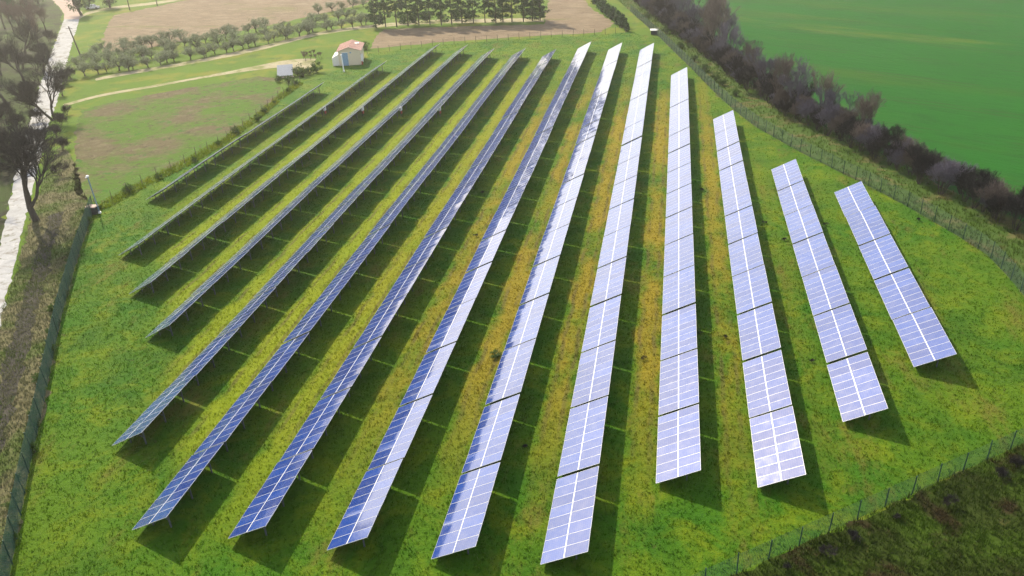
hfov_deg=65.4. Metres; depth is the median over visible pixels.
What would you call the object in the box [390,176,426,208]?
solar table
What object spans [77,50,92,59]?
olive tree
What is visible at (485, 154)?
solar table
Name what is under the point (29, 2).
bare tree
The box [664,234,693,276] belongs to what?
solar table
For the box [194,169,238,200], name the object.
solar table
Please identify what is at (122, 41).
olive tree
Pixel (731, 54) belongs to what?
bare shrub
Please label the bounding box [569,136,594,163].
solar table
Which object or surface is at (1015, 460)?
bare shrub
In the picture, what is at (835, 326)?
solar table
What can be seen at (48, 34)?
bare shrub
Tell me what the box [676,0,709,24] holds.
bare tree
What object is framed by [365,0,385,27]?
pine tree
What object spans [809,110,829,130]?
bare shrub
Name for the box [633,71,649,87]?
solar table
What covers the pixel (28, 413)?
green bush
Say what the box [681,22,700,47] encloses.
bare shrub
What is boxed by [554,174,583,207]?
solar table
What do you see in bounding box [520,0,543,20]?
pine tree
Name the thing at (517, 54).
solar table
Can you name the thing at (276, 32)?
olive tree
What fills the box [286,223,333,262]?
solar table
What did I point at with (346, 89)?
solar table
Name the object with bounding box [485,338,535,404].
solar table
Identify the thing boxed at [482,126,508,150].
solar table
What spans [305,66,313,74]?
green bush
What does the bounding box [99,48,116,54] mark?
olive tree
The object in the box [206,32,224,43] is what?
olive tree
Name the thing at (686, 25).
bare shrub
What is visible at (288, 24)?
olive tree
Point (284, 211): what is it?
solar table
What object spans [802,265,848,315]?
solar table
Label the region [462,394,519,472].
solar table
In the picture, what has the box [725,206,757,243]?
solar table
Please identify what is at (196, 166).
solar table
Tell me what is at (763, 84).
bare shrub
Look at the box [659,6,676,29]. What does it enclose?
bare shrub
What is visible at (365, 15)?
olive tree
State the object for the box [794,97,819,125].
bare shrub
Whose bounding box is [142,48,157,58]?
olive tree
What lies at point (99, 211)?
camera pole
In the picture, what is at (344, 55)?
door
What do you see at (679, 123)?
solar table
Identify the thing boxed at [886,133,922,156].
bare shrub
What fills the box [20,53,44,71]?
bare shrub
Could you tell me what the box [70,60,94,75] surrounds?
olive tree
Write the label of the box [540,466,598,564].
solar table
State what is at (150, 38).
olive tree
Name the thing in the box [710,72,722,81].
green bush
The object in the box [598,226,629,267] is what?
solar table
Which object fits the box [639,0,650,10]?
bare shrub
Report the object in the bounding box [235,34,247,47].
olive tree
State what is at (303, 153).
solar table
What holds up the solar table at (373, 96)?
on the park lawn at (660, 504)
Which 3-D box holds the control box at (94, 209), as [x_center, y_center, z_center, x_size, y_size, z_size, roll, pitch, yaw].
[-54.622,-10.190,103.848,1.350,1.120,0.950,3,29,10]
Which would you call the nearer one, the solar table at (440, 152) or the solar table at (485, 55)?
the solar table at (440, 152)
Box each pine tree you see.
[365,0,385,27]
[373,0,391,26]
[378,0,403,26]
[392,0,419,25]
[408,0,428,25]
[419,0,434,24]
[426,0,450,24]
[436,0,463,24]
[450,0,470,22]
[464,0,479,22]
[469,0,495,22]
[481,0,505,22]
[491,0,513,21]
[503,0,519,21]
[509,0,533,21]
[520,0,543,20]
[530,0,550,20]
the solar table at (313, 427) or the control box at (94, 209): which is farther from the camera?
the control box at (94, 209)
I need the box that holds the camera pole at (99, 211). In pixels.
[85,175,101,213]
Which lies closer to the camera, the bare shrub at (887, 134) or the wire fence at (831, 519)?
the wire fence at (831, 519)
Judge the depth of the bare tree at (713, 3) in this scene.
166.60 m
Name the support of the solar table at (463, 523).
on the park lawn at (660, 504)
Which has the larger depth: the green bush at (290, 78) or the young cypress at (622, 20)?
the young cypress at (622, 20)
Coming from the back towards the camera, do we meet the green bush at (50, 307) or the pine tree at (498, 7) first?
the pine tree at (498, 7)
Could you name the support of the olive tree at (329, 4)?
on the ground at (90, 30)
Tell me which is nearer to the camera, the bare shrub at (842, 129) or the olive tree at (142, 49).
the bare shrub at (842, 129)
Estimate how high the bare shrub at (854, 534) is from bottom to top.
0.822 m
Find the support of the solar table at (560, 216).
on the park lawn at (660, 504)
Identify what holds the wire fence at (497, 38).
on the park lawn at (660, 504)
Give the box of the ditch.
[0,211,62,448]
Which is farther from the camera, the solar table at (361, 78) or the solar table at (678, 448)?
the solar table at (361, 78)
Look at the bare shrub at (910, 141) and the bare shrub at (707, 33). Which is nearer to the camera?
the bare shrub at (910, 141)
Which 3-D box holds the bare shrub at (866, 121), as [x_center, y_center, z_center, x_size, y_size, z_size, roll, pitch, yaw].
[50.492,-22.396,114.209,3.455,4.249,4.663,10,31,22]
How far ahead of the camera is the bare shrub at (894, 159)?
104.94 m
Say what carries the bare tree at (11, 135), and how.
on the woodland floor
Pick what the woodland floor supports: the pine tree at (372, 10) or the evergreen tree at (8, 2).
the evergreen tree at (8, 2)
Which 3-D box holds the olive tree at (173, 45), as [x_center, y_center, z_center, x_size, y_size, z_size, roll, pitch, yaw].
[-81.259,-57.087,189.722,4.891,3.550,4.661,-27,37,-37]
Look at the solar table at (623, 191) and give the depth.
100.08 m
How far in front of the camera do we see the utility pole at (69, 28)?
189.07 m
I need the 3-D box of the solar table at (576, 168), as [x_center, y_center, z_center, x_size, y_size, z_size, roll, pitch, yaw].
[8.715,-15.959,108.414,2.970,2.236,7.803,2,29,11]
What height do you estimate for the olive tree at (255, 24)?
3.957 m
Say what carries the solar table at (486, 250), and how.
on the park lawn at (660, 504)
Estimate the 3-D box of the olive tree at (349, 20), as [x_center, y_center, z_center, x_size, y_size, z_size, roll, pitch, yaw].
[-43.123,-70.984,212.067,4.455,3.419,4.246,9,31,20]
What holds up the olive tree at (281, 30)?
on the ground at (90, 30)
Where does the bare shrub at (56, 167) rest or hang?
on the dry verge at (3, 497)
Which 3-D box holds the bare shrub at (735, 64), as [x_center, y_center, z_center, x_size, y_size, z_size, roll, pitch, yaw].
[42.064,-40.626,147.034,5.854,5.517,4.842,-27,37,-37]
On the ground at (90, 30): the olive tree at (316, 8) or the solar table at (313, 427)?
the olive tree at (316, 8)
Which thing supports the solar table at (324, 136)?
on the park lawn at (660, 504)
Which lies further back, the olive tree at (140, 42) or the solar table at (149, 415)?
the olive tree at (140, 42)
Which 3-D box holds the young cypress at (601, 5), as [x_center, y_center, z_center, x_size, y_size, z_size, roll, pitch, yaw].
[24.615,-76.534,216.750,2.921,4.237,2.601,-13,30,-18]
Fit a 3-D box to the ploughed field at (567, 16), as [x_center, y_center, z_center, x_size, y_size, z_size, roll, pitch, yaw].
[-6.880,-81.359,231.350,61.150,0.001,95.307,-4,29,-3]
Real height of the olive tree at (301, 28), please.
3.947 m
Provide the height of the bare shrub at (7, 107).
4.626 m
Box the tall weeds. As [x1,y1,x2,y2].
[97,80,302,210]
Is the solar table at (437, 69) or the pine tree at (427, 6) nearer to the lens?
the solar table at (437, 69)
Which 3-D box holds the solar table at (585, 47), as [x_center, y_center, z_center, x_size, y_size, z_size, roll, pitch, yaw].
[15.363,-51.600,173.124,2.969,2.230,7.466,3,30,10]
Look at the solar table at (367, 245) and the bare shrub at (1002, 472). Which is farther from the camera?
the solar table at (367, 245)
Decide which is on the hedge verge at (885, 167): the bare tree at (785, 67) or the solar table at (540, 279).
the bare tree at (785, 67)
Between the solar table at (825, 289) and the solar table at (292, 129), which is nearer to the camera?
the solar table at (825, 289)
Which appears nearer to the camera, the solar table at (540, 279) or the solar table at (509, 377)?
the solar table at (509, 377)
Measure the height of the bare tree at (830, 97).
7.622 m
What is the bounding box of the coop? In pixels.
[277,64,293,77]
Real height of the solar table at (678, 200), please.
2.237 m
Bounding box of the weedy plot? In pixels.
[73,76,280,203]
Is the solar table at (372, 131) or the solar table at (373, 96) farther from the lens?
the solar table at (373, 96)
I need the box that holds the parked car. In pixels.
[86,4,99,9]
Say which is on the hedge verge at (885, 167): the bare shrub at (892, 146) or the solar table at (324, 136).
the bare shrub at (892, 146)
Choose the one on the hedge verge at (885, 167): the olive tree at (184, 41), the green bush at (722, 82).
the green bush at (722, 82)
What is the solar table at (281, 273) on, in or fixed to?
on the park lawn at (660, 504)
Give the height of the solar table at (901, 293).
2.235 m
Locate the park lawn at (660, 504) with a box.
[10,32,1023,575]
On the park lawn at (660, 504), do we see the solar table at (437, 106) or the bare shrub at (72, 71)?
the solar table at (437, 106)
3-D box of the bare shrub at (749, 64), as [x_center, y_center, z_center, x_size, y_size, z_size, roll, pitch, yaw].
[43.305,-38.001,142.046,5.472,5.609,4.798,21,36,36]
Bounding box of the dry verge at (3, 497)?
[0,144,92,575]
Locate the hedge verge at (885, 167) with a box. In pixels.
[617,0,1023,294]
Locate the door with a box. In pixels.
[342,52,348,65]
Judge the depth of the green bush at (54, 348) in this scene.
73.91 m
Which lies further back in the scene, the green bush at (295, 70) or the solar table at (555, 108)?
the green bush at (295, 70)
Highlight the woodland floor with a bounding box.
[0,0,62,243]
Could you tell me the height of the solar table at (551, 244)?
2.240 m
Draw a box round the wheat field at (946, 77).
[676,0,1023,222]
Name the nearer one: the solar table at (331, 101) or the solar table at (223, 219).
the solar table at (223, 219)
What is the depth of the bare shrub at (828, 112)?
117.62 m
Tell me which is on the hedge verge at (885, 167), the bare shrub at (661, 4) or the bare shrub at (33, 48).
the bare shrub at (661, 4)
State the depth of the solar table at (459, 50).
175.63 m
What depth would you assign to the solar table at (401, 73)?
158.51 m
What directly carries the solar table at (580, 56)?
on the park lawn at (660, 504)
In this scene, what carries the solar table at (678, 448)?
on the park lawn at (660, 504)
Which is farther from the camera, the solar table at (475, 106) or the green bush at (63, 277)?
the solar table at (475, 106)
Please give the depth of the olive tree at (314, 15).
216.62 m
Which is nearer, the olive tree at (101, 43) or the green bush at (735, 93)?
the green bush at (735, 93)
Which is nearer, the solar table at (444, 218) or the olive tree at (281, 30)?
the solar table at (444, 218)
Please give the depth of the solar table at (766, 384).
63.41 m
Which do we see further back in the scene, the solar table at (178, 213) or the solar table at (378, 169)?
the solar table at (378, 169)
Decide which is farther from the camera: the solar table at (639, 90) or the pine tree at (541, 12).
the pine tree at (541, 12)
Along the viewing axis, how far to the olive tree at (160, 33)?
201.85 m
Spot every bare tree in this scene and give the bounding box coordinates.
[0,0,15,30]
[0,34,28,81]
[0,35,9,75]
[0,51,73,120]
[0,98,14,131]
[0,112,66,221]
[0,122,38,166]
[3,4,24,33]
[11,1,37,35]
[11,16,44,54]
[12,0,36,11]
[20,11,40,42]
[32,6,49,30]
[32,41,56,71]
[670,0,699,20]
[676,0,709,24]
[698,0,730,35]
[700,4,741,60]
[714,20,747,71]
[715,0,739,39]
[739,40,765,81]
[744,42,784,96]
[766,51,797,106]
[775,56,817,115]
[810,66,846,125]
[811,83,863,133]
[849,87,886,122]
[890,135,916,167]
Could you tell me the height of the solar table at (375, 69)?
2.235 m
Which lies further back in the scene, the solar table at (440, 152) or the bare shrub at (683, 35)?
the bare shrub at (683, 35)
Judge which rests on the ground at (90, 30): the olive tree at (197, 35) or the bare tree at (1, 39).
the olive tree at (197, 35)
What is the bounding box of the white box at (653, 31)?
[650,29,657,34]
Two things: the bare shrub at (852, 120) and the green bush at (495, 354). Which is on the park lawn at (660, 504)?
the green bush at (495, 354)
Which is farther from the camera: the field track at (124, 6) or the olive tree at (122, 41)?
the field track at (124, 6)
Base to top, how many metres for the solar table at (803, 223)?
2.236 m
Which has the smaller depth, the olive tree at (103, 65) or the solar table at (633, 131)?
the solar table at (633, 131)
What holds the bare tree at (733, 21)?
on the wheat field at (946, 77)
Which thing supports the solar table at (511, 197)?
on the park lawn at (660, 504)
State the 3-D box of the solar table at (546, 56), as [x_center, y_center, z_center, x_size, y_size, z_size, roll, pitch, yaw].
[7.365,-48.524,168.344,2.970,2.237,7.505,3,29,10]
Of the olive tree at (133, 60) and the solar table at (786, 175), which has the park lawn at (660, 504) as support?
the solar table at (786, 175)
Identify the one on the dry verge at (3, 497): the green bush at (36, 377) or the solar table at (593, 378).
the green bush at (36, 377)
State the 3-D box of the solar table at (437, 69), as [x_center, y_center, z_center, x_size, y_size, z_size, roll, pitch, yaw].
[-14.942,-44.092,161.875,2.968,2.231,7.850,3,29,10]
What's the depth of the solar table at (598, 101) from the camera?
135.85 m
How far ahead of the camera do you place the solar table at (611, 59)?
163.56 m
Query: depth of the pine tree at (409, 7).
208.51 m
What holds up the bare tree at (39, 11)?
on the woodland floor
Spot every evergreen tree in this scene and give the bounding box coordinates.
[3,0,20,18]
[64,0,91,15]
[102,0,116,7]
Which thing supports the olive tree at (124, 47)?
on the ground at (90, 30)
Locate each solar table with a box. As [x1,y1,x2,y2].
[112,376,193,445]
[119,216,175,254]
[129,251,187,293]
[132,443,222,529]
[145,285,211,337]
[146,169,192,199]
[162,191,208,225]
[169,328,238,386]
[170,222,221,259]
[179,151,219,178]
[190,250,248,295]
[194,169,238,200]
[194,382,270,453]
[206,197,252,231]
[211,133,245,159]
[215,287,275,338]
[223,150,264,178]
[228,450,311,538]
[229,220,279,259]
[235,175,278,206]
[238,119,268,142]
[243,333,308,393]
[253,133,288,158]
[253,252,306,297]
[259,105,289,127]
[261,194,306,229]
[263,156,301,184]
[274,119,307,141]
[280,388,349,460]
[283,290,340,342]
[285,93,307,111]
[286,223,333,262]
[288,140,321,165]
[290,172,329,203]
[296,104,327,126]
[300,83,322,100]
[308,125,339,148]
[314,197,356,232]
[317,152,352,181]
[317,255,366,300]
[320,93,342,112]
[320,337,380,398]
[327,458,402,549]
[328,112,355,133]
[334,80,359,99]
[337,135,370,161]
[339,175,376,207]
[345,98,372,119]
[345,225,389,264]
[350,71,371,88]
[353,294,406,347]
[355,120,386,143]
[360,87,385,105]
[360,156,394,184]
[365,61,385,77]
[368,198,409,234]
[368,395,431,469]
[373,106,401,127]
[374,76,398,95]
[378,139,410,165]
[381,258,428,304]
[388,93,415,113]
[389,67,409,84]
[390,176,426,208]
[396,124,424,146]
[400,58,420,74]
[400,342,455,405]
[403,81,427,99]
[404,228,446,268]
[408,157,441,186]
[411,51,429,63]
[411,110,437,130]
[417,71,438,89]
[421,43,439,56]
[424,96,449,117]
[424,139,455,165]
[425,201,462,238]
[426,299,474,352]
[428,61,449,76]
[431,462,499,558]
[436,85,459,103]
[439,53,457,68]
[439,124,466,148]
[442,179,476,210]
[447,74,469,92]
[448,45,466,59]
[448,262,491,309]
[452,110,477,132]
[456,65,477,81]
[456,159,488,188]
[462,96,487,117]
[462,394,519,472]
[466,56,486,71]
[466,230,505,272]
[470,141,499,167]
[473,85,495,104]
[475,49,492,62]
[481,204,517,240]
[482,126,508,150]
[483,74,504,92]
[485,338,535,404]
[492,65,511,82]
[492,111,517,134]
[495,181,527,214]
[499,56,518,71]
[502,98,525,118]
[504,294,548,349]
[507,48,524,62]
[507,162,536,190]
[511,86,532,104]
[517,143,544,170]
[518,76,538,93]
[520,256,559,303]
[525,66,544,83]
[527,127,552,152]
[532,58,549,73]
[533,224,568,265]
[534,112,558,135]
[537,49,555,64]
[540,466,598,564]
[542,99,564,121]
[544,198,576,234]
[549,87,570,107]
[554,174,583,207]
[555,77,574,94]
[557,396,607,476]
[560,67,579,83]
[562,154,588,183]
[566,58,583,74]
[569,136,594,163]
[570,50,586,64]
[571,341,614,407]
[574,42,590,55]
[575,119,599,144]
[581,104,603,127]
[581,295,620,351]
[586,92,607,112]
[590,257,625,305]
[591,80,610,99]
[595,70,613,87]
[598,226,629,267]
[599,61,616,77]
[602,51,619,67]
[604,199,633,235]
[606,43,621,57]
[609,175,636,208]
[614,155,638,184]
[618,137,641,164]
[622,119,643,144]
[625,105,645,127]
[628,92,647,112]
[630,81,648,99]
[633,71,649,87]
[635,60,651,77]
[637,51,652,67]
[638,43,653,58]
[656,404,700,483]
[659,349,698,414]
[661,304,696,359]
[662,265,695,314]
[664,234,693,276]
[665,207,692,244]
[666,184,691,216]
[667,144,690,172]
[667,163,690,193]
[668,127,689,152]
[669,99,688,120]
[669,112,688,135]
[670,77,687,95]
[670,87,688,106]
[671,67,686,84]
[713,110,735,133]
[715,125,738,150]
[717,142,742,170]
[719,161,746,191]
[722,182,751,215]
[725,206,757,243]
[728,233,763,276]
[732,265,771,313]
[737,303,780,359]
[743,350,791,417]
[750,406,805,487]
[771,159,802,190]
[778,181,811,215]
[785,204,822,243]
[793,233,834,276]
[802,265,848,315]
[814,304,866,362]
[827,352,887,421]
[834,181,873,216]
[846,206,889,244]
[859,234,907,278]
[874,268,929,319]
[893,307,956,366]
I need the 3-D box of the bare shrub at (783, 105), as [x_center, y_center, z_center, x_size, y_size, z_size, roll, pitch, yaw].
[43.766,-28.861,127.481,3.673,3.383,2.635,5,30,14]
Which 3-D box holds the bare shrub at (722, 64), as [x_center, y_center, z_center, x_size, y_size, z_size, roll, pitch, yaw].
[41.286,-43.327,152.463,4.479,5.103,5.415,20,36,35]
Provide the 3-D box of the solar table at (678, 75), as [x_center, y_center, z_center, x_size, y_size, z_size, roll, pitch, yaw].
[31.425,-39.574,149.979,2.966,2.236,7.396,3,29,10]
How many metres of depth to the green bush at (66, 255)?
92.17 m
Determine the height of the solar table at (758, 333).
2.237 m
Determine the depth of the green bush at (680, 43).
174.43 m
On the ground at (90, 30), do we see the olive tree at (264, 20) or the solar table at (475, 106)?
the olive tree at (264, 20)
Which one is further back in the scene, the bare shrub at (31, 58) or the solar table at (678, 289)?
the bare shrub at (31, 58)
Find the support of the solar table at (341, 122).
on the park lawn at (660, 504)
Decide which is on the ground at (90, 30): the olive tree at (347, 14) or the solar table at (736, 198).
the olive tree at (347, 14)
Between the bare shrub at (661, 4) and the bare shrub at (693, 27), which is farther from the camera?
the bare shrub at (661, 4)
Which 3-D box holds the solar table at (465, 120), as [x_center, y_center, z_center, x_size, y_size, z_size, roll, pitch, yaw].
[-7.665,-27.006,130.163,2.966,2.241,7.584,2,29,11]
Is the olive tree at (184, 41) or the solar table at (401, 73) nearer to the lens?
the solar table at (401, 73)
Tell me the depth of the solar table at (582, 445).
58.65 m
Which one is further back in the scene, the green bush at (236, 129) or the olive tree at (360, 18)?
the olive tree at (360, 18)
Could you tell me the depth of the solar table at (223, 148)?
123.17 m
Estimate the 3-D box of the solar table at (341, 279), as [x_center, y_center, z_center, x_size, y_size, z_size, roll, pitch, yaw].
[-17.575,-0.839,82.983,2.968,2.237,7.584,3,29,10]
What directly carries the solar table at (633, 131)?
on the park lawn at (660, 504)
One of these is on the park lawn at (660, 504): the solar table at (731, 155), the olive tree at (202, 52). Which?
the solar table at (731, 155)
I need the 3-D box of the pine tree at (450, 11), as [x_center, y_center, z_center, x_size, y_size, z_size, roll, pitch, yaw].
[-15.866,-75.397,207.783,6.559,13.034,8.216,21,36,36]
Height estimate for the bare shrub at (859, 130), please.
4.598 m
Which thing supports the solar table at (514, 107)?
on the park lawn at (660, 504)
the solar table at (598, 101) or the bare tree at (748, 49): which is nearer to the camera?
the solar table at (598, 101)
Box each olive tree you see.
[50,61,73,71]
[67,55,82,66]
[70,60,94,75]
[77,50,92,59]
[82,53,101,63]
[87,49,96,58]
[89,44,103,52]
[89,61,100,73]
[95,40,113,50]
[97,51,114,61]
[97,60,112,71]
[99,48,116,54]
[107,52,128,70]
[113,36,135,51]
[114,42,128,54]
[117,56,137,70]
[119,47,135,60]
[125,40,138,48]
[125,57,139,68]
[129,43,154,56]
[133,34,148,44]
[139,55,152,67]
[141,34,157,46]
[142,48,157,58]
[152,30,164,41]
[153,54,170,64]
[155,49,175,62]
[156,37,167,46]
[158,40,180,51]
[159,29,177,42]
[162,37,177,42]
[169,49,178,60]
[170,27,189,39]
[177,35,189,45]
[180,44,199,59]
[185,34,203,47]
[189,32,202,41]
[196,46,211,56]
[197,45,209,57]
[200,31,211,42]
[203,41,220,53]
[204,29,218,38]
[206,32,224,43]
[213,23,233,37]
[217,41,231,52]
[222,37,238,50]
[225,24,241,32]
[225,29,241,42]
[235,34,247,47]
[239,24,252,32]
[241,33,256,47]
[245,31,264,45]
[246,16,262,31]
[256,23,275,33]
[258,16,268,27]
[262,32,272,42]
[269,29,279,40]
[270,23,285,29]
[277,27,290,39]
[278,20,290,26]
[281,26,294,38]
[288,21,308,35]
[296,19,314,34]
[303,16,320,31]
[304,12,323,24]
[311,2,322,13]
[317,21,330,30]
[318,13,328,21]
[322,18,337,29]
[325,1,337,10]
[330,9,345,20]
[334,18,345,27]
[336,5,352,17]
[343,15,358,26]
[347,0,358,7]
[350,8,358,16]
[354,13,364,24]
[358,11,373,24]
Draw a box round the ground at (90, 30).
[0,0,1023,572]
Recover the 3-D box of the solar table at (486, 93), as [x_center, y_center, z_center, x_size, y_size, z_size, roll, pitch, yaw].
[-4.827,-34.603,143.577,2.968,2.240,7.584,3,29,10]
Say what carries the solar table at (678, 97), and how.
on the park lawn at (660, 504)
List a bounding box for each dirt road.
[0,19,78,324]
[53,0,81,18]
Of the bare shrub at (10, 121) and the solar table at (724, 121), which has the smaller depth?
the solar table at (724, 121)
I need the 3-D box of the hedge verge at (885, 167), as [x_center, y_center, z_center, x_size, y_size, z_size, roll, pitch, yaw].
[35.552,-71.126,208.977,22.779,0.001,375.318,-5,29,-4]
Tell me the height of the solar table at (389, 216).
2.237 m
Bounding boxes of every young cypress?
[598,0,606,12]
[603,3,610,16]
[607,5,616,19]
[613,10,620,24]
[617,12,626,27]
[623,21,629,31]
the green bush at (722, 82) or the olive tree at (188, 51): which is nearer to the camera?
the green bush at (722, 82)
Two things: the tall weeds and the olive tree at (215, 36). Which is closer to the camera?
the tall weeds
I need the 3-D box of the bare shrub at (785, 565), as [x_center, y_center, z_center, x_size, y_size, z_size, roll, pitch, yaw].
[16.797,16.973,48.552,0.621,0.615,0.459,15,33,29]
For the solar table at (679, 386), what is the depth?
64.10 m
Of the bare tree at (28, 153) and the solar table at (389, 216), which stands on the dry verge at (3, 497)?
the bare tree at (28, 153)
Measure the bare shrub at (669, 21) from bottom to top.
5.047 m
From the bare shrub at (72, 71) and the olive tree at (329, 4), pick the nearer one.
the bare shrub at (72, 71)
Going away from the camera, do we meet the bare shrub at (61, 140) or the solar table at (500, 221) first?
the solar table at (500, 221)
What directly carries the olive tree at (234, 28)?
on the ground at (90, 30)
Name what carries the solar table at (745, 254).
on the park lawn at (660, 504)
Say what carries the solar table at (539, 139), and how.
on the park lawn at (660, 504)
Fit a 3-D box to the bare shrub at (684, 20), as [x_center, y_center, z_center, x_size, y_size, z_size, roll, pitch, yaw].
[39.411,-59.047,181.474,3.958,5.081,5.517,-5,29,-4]
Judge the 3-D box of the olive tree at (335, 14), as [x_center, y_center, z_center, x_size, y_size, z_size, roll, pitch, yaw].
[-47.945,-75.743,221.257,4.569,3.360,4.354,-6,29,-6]
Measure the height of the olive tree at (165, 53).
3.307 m
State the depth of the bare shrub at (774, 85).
134.51 m
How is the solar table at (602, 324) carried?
on the park lawn at (660, 504)
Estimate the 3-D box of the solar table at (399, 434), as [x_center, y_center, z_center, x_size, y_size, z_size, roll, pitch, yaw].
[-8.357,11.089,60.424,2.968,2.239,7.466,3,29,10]
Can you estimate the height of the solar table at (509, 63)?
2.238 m
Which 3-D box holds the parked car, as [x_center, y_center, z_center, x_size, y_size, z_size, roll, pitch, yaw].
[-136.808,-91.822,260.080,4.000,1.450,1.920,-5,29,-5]
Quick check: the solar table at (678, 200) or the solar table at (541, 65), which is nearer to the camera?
the solar table at (678, 200)
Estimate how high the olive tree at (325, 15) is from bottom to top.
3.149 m
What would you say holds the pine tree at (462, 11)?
on the ground at (90, 30)
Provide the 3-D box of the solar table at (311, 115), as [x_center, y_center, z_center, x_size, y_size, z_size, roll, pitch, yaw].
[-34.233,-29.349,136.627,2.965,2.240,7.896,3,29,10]
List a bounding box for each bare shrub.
[0,99,16,124]
[0,127,11,138]
[3,110,25,130]
[16,94,42,108]
[19,78,38,88]
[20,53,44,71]
[27,41,48,55]
[27,107,45,120]
[40,29,58,41]
[40,137,57,154]
[46,122,61,136]
[49,160,69,175]
[51,112,67,124]
[52,136,71,150]
[54,69,71,84]
[56,86,64,95]
[60,103,72,114]
[66,66,74,77]
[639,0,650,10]
[655,0,676,11]
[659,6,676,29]
[664,12,675,33]
[668,16,687,34]
[677,17,688,37]
[678,21,696,41]
[679,31,689,45]
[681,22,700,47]
[687,26,709,49]
[688,23,705,36]
[689,34,705,52]
[699,31,716,40]
[699,39,713,58]
[705,48,714,60]
[711,44,733,71]
[718,49,741,73]
[719,50,740,75]
[724,55,745,79]
[725,54,745,81]
[732,63,756,90]
[742,59,767,87]
[755,74,777,102]
[759,72,791,88]
[762,84,783,106]
[769,88,792,108]
[769,93,786,109]
[774,97,794,116]
[783,562,791,570]
[786,97,798,118]
[787,81,823,99]
[789,94,816,121]
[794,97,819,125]
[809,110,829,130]
[810,109,826,128]
[813,101,856,135]
[819,544,837,556]
[827,106,859,137]
[832,117,864,147]
[846,116,875,145]
[847,528,861,541]
[849,120,873,151]
[853,117,875,145]
[853,122,889,155]
[863,134,889,159]
[870,122,907,153]
[881,135,906,164]
[884,148,908,170]
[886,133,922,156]
[893,512,900,518]
[896,143,931,174]
[905,141,946,181]
[908,153,934,184]
[923,156,978,194]
[925,159,960,187]
[941,493,959,505]
[947,160,976,194]
[954,165,982,201]
[963,167,1001,208]
[974,178,1016,218]
[981,176,1011,191]
[985,193,1017,222]
[994,466,1011,477]
[1000,184,1023,230]
[1009,454,1023,468]
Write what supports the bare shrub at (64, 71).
on the ground at (90, 30)
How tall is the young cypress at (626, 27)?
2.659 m
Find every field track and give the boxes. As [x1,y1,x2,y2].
[63,59,315,104]
[79,0,178,18]
[95,18,543,79]
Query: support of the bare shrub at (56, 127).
on the ground at (90, 30)
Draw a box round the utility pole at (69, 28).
[66,26,79,53]
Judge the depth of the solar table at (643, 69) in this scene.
155.17 m
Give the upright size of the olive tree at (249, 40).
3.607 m
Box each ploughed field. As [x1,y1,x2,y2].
[101,0,368,51]
[370,0,612,48]
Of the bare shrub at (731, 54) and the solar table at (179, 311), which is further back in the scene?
the bare shrub at (731, 54)
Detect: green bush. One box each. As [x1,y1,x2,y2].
[0,531,21,544]
[1,499,19,509]
[20,439,39,455]
[25,415,40,427]
[26,405,39,414]
[30,372,46,383]
[42,344,56,353]
[43,304,56,311]
[57,273,71,283]
[62,247,77,256]
[83,216,92,223]
[121,184,134,193]
[229,125,239,133]
[254,114,262,119]
[273,73,283,81]
[284,75,292,82]
[291,63,300,75]
[295,67,307,77]
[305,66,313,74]
[308,61,322,73]
[363,41,369,48]
[399,14,408,22]
[433,10,446,20]
[489,348,502,360]
[661,25,670,33]
[675,39,685,47]
[690,54,698,60]
[699,62,710,71]
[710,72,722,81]
[716,77,727,85]
[733,89,739,96]
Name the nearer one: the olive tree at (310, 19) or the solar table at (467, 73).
the solar table at (467, 73)
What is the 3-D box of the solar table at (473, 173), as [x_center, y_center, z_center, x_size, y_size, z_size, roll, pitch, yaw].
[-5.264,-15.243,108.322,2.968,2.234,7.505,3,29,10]
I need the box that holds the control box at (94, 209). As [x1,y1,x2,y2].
[85,204,98,214]
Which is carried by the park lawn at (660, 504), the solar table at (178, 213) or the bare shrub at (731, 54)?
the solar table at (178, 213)
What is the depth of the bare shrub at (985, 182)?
92.32 m
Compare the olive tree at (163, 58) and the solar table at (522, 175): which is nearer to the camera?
the solar table at (522, 175)
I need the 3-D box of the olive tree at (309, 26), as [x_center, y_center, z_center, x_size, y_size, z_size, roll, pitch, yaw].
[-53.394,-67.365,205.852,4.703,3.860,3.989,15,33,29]
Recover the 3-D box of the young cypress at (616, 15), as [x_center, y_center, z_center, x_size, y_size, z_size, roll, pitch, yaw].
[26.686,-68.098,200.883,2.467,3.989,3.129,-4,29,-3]
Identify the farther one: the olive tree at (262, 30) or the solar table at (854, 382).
the olive tree at (262, 30)
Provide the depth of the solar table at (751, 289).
76.67 m
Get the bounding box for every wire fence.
[0,196,92,575]
[93,76,299,203]
[366,27,623,53]
[630,7,1023,293]
[692,429,1023,575]
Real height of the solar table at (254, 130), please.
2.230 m
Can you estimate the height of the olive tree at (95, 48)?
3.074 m
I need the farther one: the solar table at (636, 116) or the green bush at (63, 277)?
the solar table at (636, 116)
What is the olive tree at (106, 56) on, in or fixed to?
on the ground at (90, 30)
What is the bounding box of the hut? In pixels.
[332,40,363,65]
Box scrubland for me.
[734,443,1023,575]
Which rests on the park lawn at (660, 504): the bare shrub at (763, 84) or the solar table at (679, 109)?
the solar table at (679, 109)
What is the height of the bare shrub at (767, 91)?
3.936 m
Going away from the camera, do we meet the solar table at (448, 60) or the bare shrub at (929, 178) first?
the bare shrub at (929, 178)

